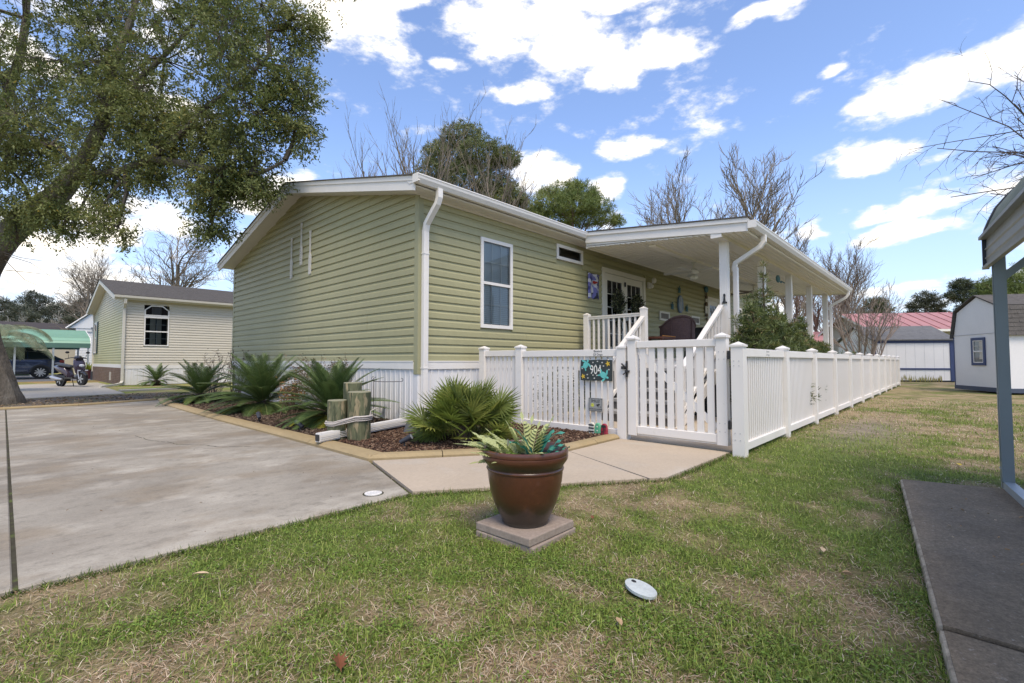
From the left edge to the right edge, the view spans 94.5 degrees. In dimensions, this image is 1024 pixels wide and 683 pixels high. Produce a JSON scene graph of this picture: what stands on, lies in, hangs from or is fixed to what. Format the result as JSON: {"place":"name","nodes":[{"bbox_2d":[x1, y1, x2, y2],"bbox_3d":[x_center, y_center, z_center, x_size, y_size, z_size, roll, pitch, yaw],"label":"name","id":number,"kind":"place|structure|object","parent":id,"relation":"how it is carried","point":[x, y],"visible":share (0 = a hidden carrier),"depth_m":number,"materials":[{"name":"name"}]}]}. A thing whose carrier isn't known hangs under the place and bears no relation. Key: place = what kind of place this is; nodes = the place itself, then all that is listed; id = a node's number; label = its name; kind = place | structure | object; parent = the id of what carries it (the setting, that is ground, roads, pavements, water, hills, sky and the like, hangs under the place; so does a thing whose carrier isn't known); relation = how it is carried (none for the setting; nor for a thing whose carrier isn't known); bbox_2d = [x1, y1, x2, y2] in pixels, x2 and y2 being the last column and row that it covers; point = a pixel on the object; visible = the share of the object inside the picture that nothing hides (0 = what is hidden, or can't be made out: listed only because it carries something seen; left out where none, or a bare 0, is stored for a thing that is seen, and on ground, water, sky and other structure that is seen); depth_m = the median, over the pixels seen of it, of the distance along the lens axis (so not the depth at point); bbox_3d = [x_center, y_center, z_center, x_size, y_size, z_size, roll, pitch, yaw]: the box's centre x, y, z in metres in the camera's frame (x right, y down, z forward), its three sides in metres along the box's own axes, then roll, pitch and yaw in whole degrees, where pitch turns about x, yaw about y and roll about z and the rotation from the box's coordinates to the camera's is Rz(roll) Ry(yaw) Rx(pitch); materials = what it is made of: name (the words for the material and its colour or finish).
{"place":"outdoors","nodes":[
{"label":"outdoors","id":0,"kind":"place"},
{"bbox_2d":[0,321,75,372],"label":"house","id":1,"kind":"structure","parent":0,"point":[61,354],"depth_m":40.23,"materials":[{"name":"beige"}]},
{"bbox_2d":[15,374,89,381],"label":"road","id":2,"kind":"structure","parent":0,"point":[24,378],"depth_m":25.41,"materials":[{"name":"grey asphalt"}]},
{"bbox_2d":[9,348,64,378],"bbox_3d":[-27.751,1.212,25.843,2.120,1.675,4.880,-2,-3,43],"label":"parked car","id":3,"kind":"object","parent":2,"relation":"on","point":[34,363],"visible":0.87,"depth_m":26.11,"materials":[{"name":"blue paint"}]},
{"bbox_2d":[1,329,90,375],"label":"carport","id":4,"kind":"object","parent":2,"relation":"on","point":[77,340],"visible":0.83,"depth_m":26.44,"materials":[{"name":"green metal"}]},
{"bbox_2d":[19,382,124,398],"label":"neighbour driveway","id":5,"kind":"structure","parent":0,"point":[33,391],"depth_m":15.66,"materials":[{"name":"concrete"}]},
{"bbox_2d":[0,324,54,360],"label":"palm tree","id":6,"kind":"object","parent":5,"relation":"on","point":[5,330],"visible":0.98,"depth_m":15.55,"materials":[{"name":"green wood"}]},
{"bbox_2d":[49,351,89,386],"bbox_3d":[-16.906,1.053,18.180,1.820,1.350,0.787,-1,-2,19],"label":"scooter","id":7,"kind":"object","parent":5,"relation":"on","point":[67,372],"visible":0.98,"depth_m":18.09,"materials":[{"name":"metal"}]},
{"bbox_2d":[65,314,92,373],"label":"house","id":8,"kind":"structure","parent":0,"point":[84,323],"depth_m":37.04,"materials":[{"name":"white"}]},
{"bbox_2d":[0,392,194,406],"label":"soil bed","id":9,"kind":"object","parent":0,"point":[88,398],"visible":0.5,"depth_m":12.26,"materials":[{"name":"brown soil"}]},
{"bbox_2d":[0,0,361,404],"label":"oak tree","id":10,"kind":"object","parent":9,"relation":"on","point":[108,93],"visible":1,"depth_m":9.20,"materials":[{"name":"green plant"}]},
{"bbox_2d":[118,385,231,391],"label":"front walk","id":11,"kind":"structure","parent":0,"point":[146,389],"depth_m":16.01,"materials":[{"name":"concrete"}]},
{"bbox_2d":[0,400,407,597],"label":"driveway","id":12,"kind":"structure","parent":0,"point":[148,478],"depth_m":3.69,"materials":[{"name":"concrete"}]},
{"bbox_2d":[18,373,584,416],"bbox_3d":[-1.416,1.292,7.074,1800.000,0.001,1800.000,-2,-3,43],"label":"ground","id":13,"kind":"structure","parent":0,"point":[117,388],"depth_m":17.88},
{"bbox_2d":[0,295,22,321],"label":"pine tree","id":14,"kind":"object","parent":13,"relation":"on","point":[5,304],"visible":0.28,"depth_m":65.53,"materials":[{"name":"green plant"}]},
{"bbox_2d":[0,303,42,322],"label":"pine tree","id":15,"kind":"object","parent":13,"relation":"on","point":[14,313],"visible":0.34,"depth_m":61.64,"materials":[{"name":"green plant"}]},
{"bbox_2d":[13,288,55,320],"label":"pine tree","id":16,"kind":"object","parent":13,"relation":"on","point":[31,302],"visible":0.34,"depth_m":69.42,"materials":[{"name":"green plant"}]},
{"bbox_2d":[34,300,67,323],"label":"pine tree","id":17,"kind":"object","parent":13,"relation":"on","point":[48,311],"visible":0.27,"depth_m":67.44,"materials":[{"name":"green plant"}]},
{"bbox_2d":[59,299,85,323],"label":"pine tree","id":18,"kind":"object","parent":13,"relation":"on","point":[69,318],"visible":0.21,"depth_m":57.37,"materials":[{"name":"green plant"}]},
{"bbox_2d":[48,248,115,329],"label":"bare tree","id":19,"kind":"object","parent":13,"relation":"on","point":[86,300],"visible":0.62,"depth_m":41.30,"materials":[{"name":"brown plant"}]},
{"bbox_2d":[52,246,135,318],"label":"bare tree","id":20,"kind":"object","parent":13,"relation":"on","point":[93,277],"visible":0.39,"depth_m":42.94,"materials":[{"name":"brown plant"}]},
{"bbox_2d":[134,363,176,385],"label":"sago palm","id":21,"kind":"object","parent":13,"relation":"on","point":[156,375],"visible":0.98,"depth_m":19.29,"materials":[{"name":"green plant"}]},
{"bbox_2d":[86,279,232,387],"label":"mobile house","id":22,"kind":"structure","parent":13,"relation":"on","point":[137,326],"depth_m":20.80,"materials":[{"name":"beige plastic"}]},
{"bbox_2d":[143,317,168,345],"bbox_3d":[-15.091,-0.414,20.091,0.127,1.220,0.860,-2,-3,43],"label":"window","id":23,"kind":"structure","parent":22,"relation":"in","point":[152,324],"depth_m":20.08,"materials":[{"name":"glass"}]},
{"bbox_2d":[144,305,169,316],"bbox_3d":[-15.085,-1.293,20.122,0.110,0.440,0.860,-2,-3,43],"label":"transom window","id":24,"kind":"structure","parent":22,"relation":"in","point":[152,310],"depth_m":20.09,"materials":[{"name":"glass"}]},
{"bbox_2d":[91,214,227,287],"bbox_3d":[-25.591,-3.957,36.289,8.265,13.018,7.336,0,-2,-9],"label":"bare tree","id":25,"kind":"object","parent":13,"relation":"on","point":[172,280],"visible":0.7,"depth_m":35.74,"materials":[{"name":"grey plant"}]},
{"bbox_2d":[0,398,619,462],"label":"garden kerb","id":26,"kind":"structure","parent":13,"relation":"on","point":[366,454],"depth_m":5.54,"materials":[{"name":"beige concrete"}]},
{"bbox_2d":[315,413,421,441],"bbox_3d":[-1.738,1.089,6.198,0.122,0.163,1.984,-1,-3,26],"label":"drain pipe","id":27,"kind":"object","parent":26,"relation":"on","point":[324,436],"visible":0.64,"depth_m":6.05,"materials":[{"name":"white plastic"}]},
{"bbox_2d":[169,397,577,451],"bbox_3d":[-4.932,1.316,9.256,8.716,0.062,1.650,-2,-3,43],"label":"mulch","id":28,"kind":"object","parent":13,"relation":"on","point":[266,420],"visible":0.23,"depth_m":8.04,"materials":[{"name":"brown wood"}]},
{"bbox_2d":[156,358,233,405],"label":"sago palm","id":29,"kind":"object","parent":28,"relation":"on","point":[206,374],"visible":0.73,"depth_m":10.60,"materials":[{"name":"green plant"}]},
{"bbox_2d":[191,352,236,393],"bbox_3d":[-7.563,0.857,12.179,1.070,1.179,1.053,0,-2,9],"label":"dry shrub","id":30,"kind":"object","parent":28,"relation":"on","point":[212,390],"visible":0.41,"depth_m":12.12,"materials":[{"name":"brown plant"}]},
{"bbox_2d":[207,346,255,399],"bbox_3d":[-6.701,0.760,11.557,0.965,1.320,0.867,-1,-3,20],"label":"dry shrub","id":31,"kind":"object","parent":28,"relation":"on","point":[230,361],"visible":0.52,"depth_m":11.49,"materials":[{"name":"brown plant"}]},
{"bbox_2d":[191,352,311,416],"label":"sago palm","id":32,"kind":"object","parent":28,"relation":"on","point":[262,378],"visible":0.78,"depth_m":8.61,"materials":[{"name":"green plant"}]},
{"bbox_2d":[276,375,310,417],"bbox_3d":[-3.652,0.900,7.994,0.531,0.748,0.591,-2,-3,43],"label":"dry shrub","id":33,"kind":"object","parent":28,"relation":"on","point":[296,390],"visible":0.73,"depth_m":7.90,"materials":[{"name":"brown plant"}]},
{"bbox_2d":[285,353,351,410],"bbox_3d":[-3.353,0.742,8.317,1.273,1.092,1.087,1,-2,-13],"label":"dry shrub","id":34,"kind":"object","parent":28,"relation":"on","point":[304,374],"visible":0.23,"depth_m":8.13,"materials":[{"name":"brown plant"}]},
{"bbox_2d":[271,356,399,429],"bbox_3d":[-2.690,0.849,7.107,1.871,1.258,1.820,-2,-3,43],"label":"sago palm","id":35,"kind":"object","parent":28,"relation":"on","point":[331,388],"visible":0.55,"depth_m":6.93,"materials":[{"name":"green plant"}]},
{"bbox_2d":[327,399,346,440],"bbox_3d":[-2.095,0.952,5.668,0.224,0.504,0.224,-2,-3,43],"label":"piling","id":36,"kind":"object","parent":28,"relation":"on","point":[336,409],"visible":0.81,"depth_m":5.58,"materials":[{"name":"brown wood"}]},
{"bbox_2d":[343,382,361,402],"bbox_3d":[-1.986,0.861,5.892,0.220,0.704,0.220,-2,-3,43],"label":"piling","id":37,"kind":"object","parent":28,"relation":"on","point":[351,386],"visible":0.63,"depth_m":5.81,"materials":[{"name":"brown wood"}]},
{"bbox_2d":[347,391,370,440],"bbox_3d":[-1.833,0.902,5.680,0.270,0.604,0.270,-2,-3,43],"label":"piling","id":38,"kind":"object","parent":28,"relation":"on","point":[359,403],"visible":0.92,"depth_m":5.57,"materials":[{"name":"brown wood"}]},
{"bbox_2d":[324,407,377,426],"bbox_3d":[-1.938,0.900,5.685,0.594,0.202,0.328,0,-2,3],"label":"rope","id":39,"kind":"object","parent":38,"relation":"attached to","point":[342,421],"visible":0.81,"depth_m":5.54,"materials":[{"name":"white fabric"}]},
{"bbox_2d":[400,374,523,442],"bbox_3d":[-0.603,0.847,5.641,1.479,0.970,1.423,1,-2,-13],"label":"fan palm","id":40,"kind":"object","parent":28,"relation":"on","point":[464,410],"visible":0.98,"depth_m":5.43,"materials":[{"name":"green plant"}]},
{"bbox_2d":[338,422,603,451],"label":"mulch","id":41,"kind":"object","parent":28,"relation":"on","point":[386,437],"visible":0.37,"depth_m":5.54,"materials":[{"name":"brown wood"}]},
{"bbox_2d":[333,106,414,176],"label":"bare tree","id":42,"kind":"object","parent":13,"relation":"on","point":[362,171],"visible":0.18,"depth_m":29.88,"materials":[{"name":"brown plant"}]},
{"bbox_2d":[356,80,499,197],"bbox_3d":[-4.996,-6.691,28.840,8.618,17.783,6.546,1,-3,-20],"label":"bare tree","id":43,"kind":"object","parent":13,"relation":"on","point":[446,176],"visible":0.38,"depth_m":28.53,"materials":[{"name":"grey plant"}]},
{"bbox_2d":[410,117,543,213],"bbox_3d":[-3.113,-8.006,39.743,12.021,21.280,7.029,-1,-2,14],"label":"pine tree","id":44,"kind":"object","parent":13,"relation":"on","point":[473,139],"visible":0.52,"depth_m":38.82,"materials":[{"name":"green plant"}]},
{"bbox_2d":[444,111,542,210],"bbox_3d":[-1.366,-6.338,30.991,6.351,17.252,8.360,2,-3,-45],"label":"bare tree","id":45,"kind":"object","parent":13,"relation":"on","point":[506,187],"visible":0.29,"depth_m":30.06,"materials":[{"name":"brown plant"}]},
{"bbox_2d":[217,172,852,418],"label":"mobile house","id":46,"kind":"structure","parent":13,"relation":"on","point":[418,282],"depth_m":8.88,"materials":[{"name":"green plastic"}]},
{"bbox_2d":[308,230,311,274],"bbox_3d":[-4.132,-1.823,9.688,0.096,0.900,0.023,-2,-3,43],"label":"oar","id":47,"kind":"object","parent":46,"relation":"attached to","point":[309,261],"visible":1,"depth_m":9.68,"materials":[{"name":"white wood"}]},
{"bbox_2d":[480,236,512,329],"bbox_3d":[-0.281,-1.006,8.384,0.074,1.560,0.795,-2,-3,43],"label":"window","id":48,"kind":"structure","parent":46,"relation":"in","point":[503,252],"depth_m":8.42,"materials":[{"name":"white paint"}]},
{"bbox_2d":[556,243,582,264],"bbox_3d":[1.212,-1.834,10.018,0.070,0.310,0.930,-2,-3,43],"label":"window","id":49,"kind":"structure","parent":46,"relation":"in","point":[564,253],"depth_m":9.98,"materials":[{"name":"white paint"}]},
{"bbox_2d":[587,272,599,299],"bbox_3d":[1.832,-1.229,10.578,0.062,0.587,0.500,-2,-3,43],"label":"garden flag","id":50,"kind":"object","parent":46,"relation":"attached to","point":[593,285],"visible":1,"depth_m":10.60,"materials":[{"name":"blue fabric"}]},
{"bbox_2d":[610,288,627,329],"bbox_3d":[2.543,-0.760,11.286,0.290,1.038,0.650,-2,-3,43],"label":"wreath","id":51,"kind":"object","parent":46,"relation":"attached to","point":[618,295],"visible":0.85,"depth_m":11.26,"materials":[{"name":"green plant"}]},
{"bbox_2d":[601,267,645,358],"bbox_3d":[2.785,-0.632,11.624,0.117,2.120,2.085,-2,-3,43],"label":"french door","id":52,"kind":"structure","parent":46,"relation":"in","point":[612,279],"depth_m":11.37,"materials":[{"name":"beige paint"}]},
{"bbox_2d":[630,291,644,319],"bbox_3d":[3.189,-0.779,11.988,0.308,1.010,0.781,-2,-3,43],"label":"wreath","id":53,"kind":"object","parent":46,"relation":"attached to","point":[637,298],"visible":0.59,"depth_m":11.87,"materials":[{"name":"green plant"}]},
{"bbox_2d":[659,315,695,350],"bbox_3d":[3.515,-0.082,9.991,0.777,0.897,0.648,0,-2,3],"label":"grill","id":54,"kind":"object","parent":46,"relation":"on","point":[681,327],"visible":0.58,"depth_m":9.76,"materials":[{"name":"black metal"}]},
{"bbox_2d":[664,260,716,280],"bbox_3d":[4.085,-1.593,10.672,1.261,0.459,1.219,-1,-2,14],"label":"ceiling fan","id":55,"kind":"object","parent":46,"relation":"hanging from","point":[692,274],"visible":0.88,"depth_m":10.56,"materials":[{"name":"white paint"}]},
{"bbox_2d":[707,297,719,320],"bbox_3d":[6.787,-0.429,15.951,0.070,2.070,1.060,-2,-3,43],"label":"back door","id":56,"kind":"structure","parent":46,"relation":"in","point":[713,303],"depth_m":15.88,"materials":[{"name":"white paint"}]},
{"bbox_2d":[478,344,630,439],"bbox_3d":[0.476,0.656,6.826,2.678,1.250,0.140,-2,-3,43],"label":"front fence","id":57,"kind":"object","parent":13,"relation":"on","point":[492,363],"visible":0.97,"depth_m":6.66,"materials":[{"name":"white plastic"}]},
{"bbox_2d":[580,360,611,381],"bbox_3d":[1.099,0.381,6.198,0.481,0.287,0.022,-2,-3,43],"label":"number sign","id":58,"kind":"object","parent":57,"relation":"attached to","point":[595,370],"visible":1,"depth_m":6.18,"materials":[{"name":"metal"}]},
{"bbox_2d":[589,398,602,411],"bbox_3d":[1.093,0.826,6.195,0.210,0.170,0.012,-2,-3,43],"label":"camera sign","id":59,"kind":"object","parent":57,"relation":"attached to","point":[595,404],"visible":1,"depth_m":6.18,"materials":[{"name":"white plastic"}]},
{"bbox_2d":[621,333,731,445],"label":"gate","id":60,"kind":"structure","parent":57,"relation":"attached to","point":[637,414],"depth_m":5.44,"materials":[{"name":"white plastic"}]},
{"bbox_2d":[524,176,627,230],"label":"pine tree","id":61,"kind":"object","parent":13,"relation":"on","point":[587,205],"visible":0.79,"depth_m":29.22,"materials":[{"name":"green plant"}]},
{"bbox_2d":[628,147,736,225],"bbox_3d":[11.781,-5.659,35.523,9.504,16.275,6.616,-1,-3,23],"label":"bare tree","id":62,"kind":"object","parent":13,"relation":"on","point":[666,205],"visible":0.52,"depth_m":34.90,"materials":[{"name":"brown plant"}]},
{"bbox_2d":[708,140,825,250],"bbox_3d":[17.577,-6.041,33.033,6.844,16.836,9.832,0,-2,5],"label":"bare tree","id":63,"kind":"object","parent":13,"relation":"on","point":[774,208],"visible":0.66,"depth_m":32.62,"materials":[{"name":"grey plant"}]},
{"bbox_2d":[779,296,816,322],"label":"bare tree","id":64,"kind":"object","parent":13,"relation":"on","point":[796,310],"visible":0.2,"depth_m":45.58,"materials":[{"name":"brown plant"}]},
{"bbox_2d":[771,222,837,323],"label":"bare tree","id":65,"kind":"object","parent":13,"relation":"on","point":[797,304],"visible":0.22,"depth_m":31.10,"materials":[{"name":"grey plant"}]},
{"bbox_2d":[793,295,836,331],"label":"bare tree","id":66,"kind":"object","parent":13,"relation":"on","point":[816,322],"visible":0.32,"depth_m":41.94,"materials":[{"name":"brown plant"}]},
{"bbox_2d":[815,235,882,318],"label":"bare tree","id":67,"kind":"object","parent":13,"relation":"on","point":[856,287],"visible":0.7,"depth_m":39.06,"materials":[{"name":"grey plant"}]},
{"bbox_2d":[823,238,882,313],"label":"bare tree","id":68,"kind":"object","parent":13,"relation":"on","point":[861,291],"visible":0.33,"depth_m":43.64,"materials":[{"name":"grey plant"}]},
{"bbox_2d":[854,295,897,313],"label":"pine tree","id":69,"kind":"object","parent":13,"relation":"on","point":[876,305],"visible":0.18,"depth_m":51.34,"materials":[{"name":"green plant"}]},
{"bbox_2d":[836,326,954,381],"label":"shed","id":70,"kind":"structure","parent":13,"relation":"on","point":[923,351],"depth_m":22.64,"materials":[{"name":"white paint"}]},
{"bbox_2d":[899,289,951,312],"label":"pine tree","id":71,"kind":"object","parent":13,"relation":"on","point":[935,302],"visible":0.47,"depth_m":61.49,"materials":[{"name":"green plant"}]},
{"bbox_2d":[899,40,1023,221],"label":"bare tree","id":72,"kind":"object","parent":13,"relation":"on","point":[1014,152],"visible":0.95,"depth_m":17.97,"materials":[{"name":"brown plant"}]},
{"bbox_2d":[900,479,1023,682],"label":"carport slab","id":73,"kind":"structure","parent":13,"relation":"on","point":[975,588],"depth_m":2.11,"materials":[{"name":"concrete"}]},
{"bbox_2d":[978,176,1023,506],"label":"carport","id":74,"kind":"object","parent":73,"relation":"on","point":[1001,236],"visible":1,"depth_m":3.49,"materials":[{"name":"grey metal"}]},
{"bbox_2d":[942,277,984,311],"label":"pine tree","id":75,"kind":"object","parent":13,"relation":"on","point":[957,291],"visible":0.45,"depth_m":57.76,"materials":[{"name":"green plant"}]},
{"bbox_2d":[968,262,1023,295],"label":"evergreen tree","id":76,"kind":"object","parent":13,"relation":"on","point":[1016,284],"visible":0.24,"depth_m":43.73,"materials":[{"name":"green plant"}]},
{"bbox_2d":[0,382,1023,682],"bbox_3d":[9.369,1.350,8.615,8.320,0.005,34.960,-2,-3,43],"label":"lawn","id":77,"kind":"structure","parent":0,"point":[936,394],"depth_m":2.13,"materials":[{"name":"green plant"}]},
{"bbox_2d":[331,652,349,670],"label":"fallen leaf","id":78,"kind":"object","parent":77,"relation":"on","point":[339,660],"visible":1,"depth_m":1.52,"materials":[{"name":"brown plant"}]},
{"bbox_2d":[0,432,1022,682],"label":"clover","id":79,"kind":"object","parent":77,"relation":"on","point":[658,580],"visible":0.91,"depth_m":1.96,"materials":[{"name":"green plant"}]},
{"bbox_2d":[476,527,575,553],"bbox_3d":[0.082,1.105,2.723,0.410,0.056,0.410,-2,-3,40],"label":"paver","id":80,"kind":"object","parent":77,"relation":"on","point":[534,547],"visible":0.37,"depth_m":2.57,"materials":[{"name":"concrete"}]},
{"bbox_2d":[476,514,573,546],"bbox_3d":[0.075,1.053,2.722,0.400,0.044,0.400,-2,-3,42],"label":"paver","id":81,"kind":"object","parent":80,"relation":"on","point":[495,525],"visible":0.72,"depth_m":2.60,"materials":[{"name":"concrete"}]},
{"bbox_2d":[482,440,568,528],"bbox_3d":[0.076,0.819,2.729,0.498,0.424,0.498,-2,-3,43],"label":"planter","id":82,"kind":"object","parent":81,"relation":"on","point":[525,489],"visible":0.9,"depth_m":2.55,"materials":[{"name":"brown ceramic"}]},
{"bbox_2d":[453,412,553,463],"bbox_3d":[-0.041,0.565,2.749,0.574,0.302,0.486,0,-2,7],"label":"succulent","id":83,"kind":"object","parent":82,"relation":"in","point":[496,444],"visible":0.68,"depth_m":2.76,"materials":[{"name":"green plant"}]},
{"bbox_2d":[509,428,569,454],"bbox_3d":[0.179,0.584,2.710,0.231,0.186,0.368,-2,-3,43],"label":"teal plant","id":84,"kind":"object","parent":82,"relation":"in","point":[551,448],"visible":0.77,"depth_m":2.74,"materials":[{"name":"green plant"}]},
{"bbox_2d":[625,578,656,599],"bbox_3d":[0.550,1.055,2.022,0.100,0.014,0.160,1,1,-29],"label":"access cover","id":85,"kind":"object","parent":77,"relation":"on","point":[640,588],"visible":1,"depth_m":2.01,"materials":[{"name":"white plastic"}]},
{"bbox_2d":[729,260,826,401],"bbox_3d":[4.664,0.010,8.377,1.518,2.722,3.756,-2,-3,43],"label":"evergreen shrub","id":86,"kind":"object","parent":77,"relation":"on","point":[772,329],"visible":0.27,"depth_m":7.49,"materials":[{"name":"green plant"}]},
{"bbox_2d":[793,315,823,352],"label":"evergreen shrub","id":87,"kind":"object","parent":77,"relation":"on","point":[804,326],"visible":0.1,"depth_m":9.81,"materials":[{"name":"green plant"}]},
{"bbox_2d":[729,342,900,457],"bbox_3d":[8.998,0.894,12.054,0.140,1.205,19.555,-2,-3,43],"label":"side fence","id":88,"kind":"object","parent":77,"relation":"on","point":[771,391],"visible":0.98,"depth_m":6.53,"materials":[{"name":"white plastic"}]},
{"bbox_2d":[816,340,839,353],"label":"evergreen shrub","id":89,"kind":"object","parent":77,"relation":"on","point":[826,349],"visible":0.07,"depth_m":11.03,"materials":[{"name":"green plant"}]},
{"bbox_2d":[818,266,904,356],"bbox_3d":[16.789,-0.816,22.247,4.992,5.511,3.288,1,-3,-30],"label":"crepe myrtle","id":90,"kind":"object","parent":77,"relation":"on","point":[837,320],"visible":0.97,"depth_m":21.75,"materials":[{"name":"brown plant"}]},
{"bbox_2d":[890,482,949,682],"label":"edge grass","id":91,"kind":"structure","parent":77,"relation":"on","point":[914,552],"depth_m":2.19,"materials":[{"name":"green plant"}]},
{"bbox_2d":[949,294,1023,392],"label":"shed","id":92,"kind":"structure","parent":77,"relation":"on","point":[972,330],"depth_m":14.88,"materials":[{"name":"white wood"}]},
{"bbox_2d":[970,337,985,365],"bbox_3d":[14.817,0.319,15.049,0.033,0.880,0.620,-1,-2,14],"label":"window","id":93,"kind":"structure","parent":92,"relation":"in","point":[978,345],"depth_m":15.05,"materials":[{"name":"blue paint"}]},
{"bbox_2d":[0,0,1023,331],"label":"sky","id":94,"kind":"structure","parent":0,"point":[615,92],"materials":[{"name":"blue"}]},
{"bbox_2d":[371,439,729,494],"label":"sidewalk","id":95,"kind":"structure","parent":0,"point":[621,460],"depth_m":4.34,"materials":[{"name":"concrete"}]},
{"bbox_2d":[511,410,732,452],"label":"patio","id":96,"kind":"structure","parent":0,"point":[699,445],"depth_m":5.78,"materials":[{"name":"concrete"}]},
{"bbox_2d":[595,304,723,427],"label":"porch steps","id":97,"kind":"structure","parent":96,"relation":"on","point":[711,328],"depth_m":7.86,"materials":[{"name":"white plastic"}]},
{"bbox_2d":[684,327,714,357],"bbox_3d":[4.628,0.034,11.386,0.760,0.740,0.600,-2,-3,43],"label":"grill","id":98,"kind":"object","parent":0,"point":[698,330],"visible":0.04,"depth_m":11.27,"materials":[{"name":"black metal"}]},
{"bbox_2d":[749,385,898,453],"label":"edge grass","id":99,"kind":"structure","parent":0,"point":[795,432],"depth_m":7.13,"materials":[{"name":"green plant"}]},
{"bbox_2d":[818,312,952,353],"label":"house","id":100,"kind":"structure","parent":0,"point":[940,321],"depth_m":32.31,"materials":[{"name":"red metal"}]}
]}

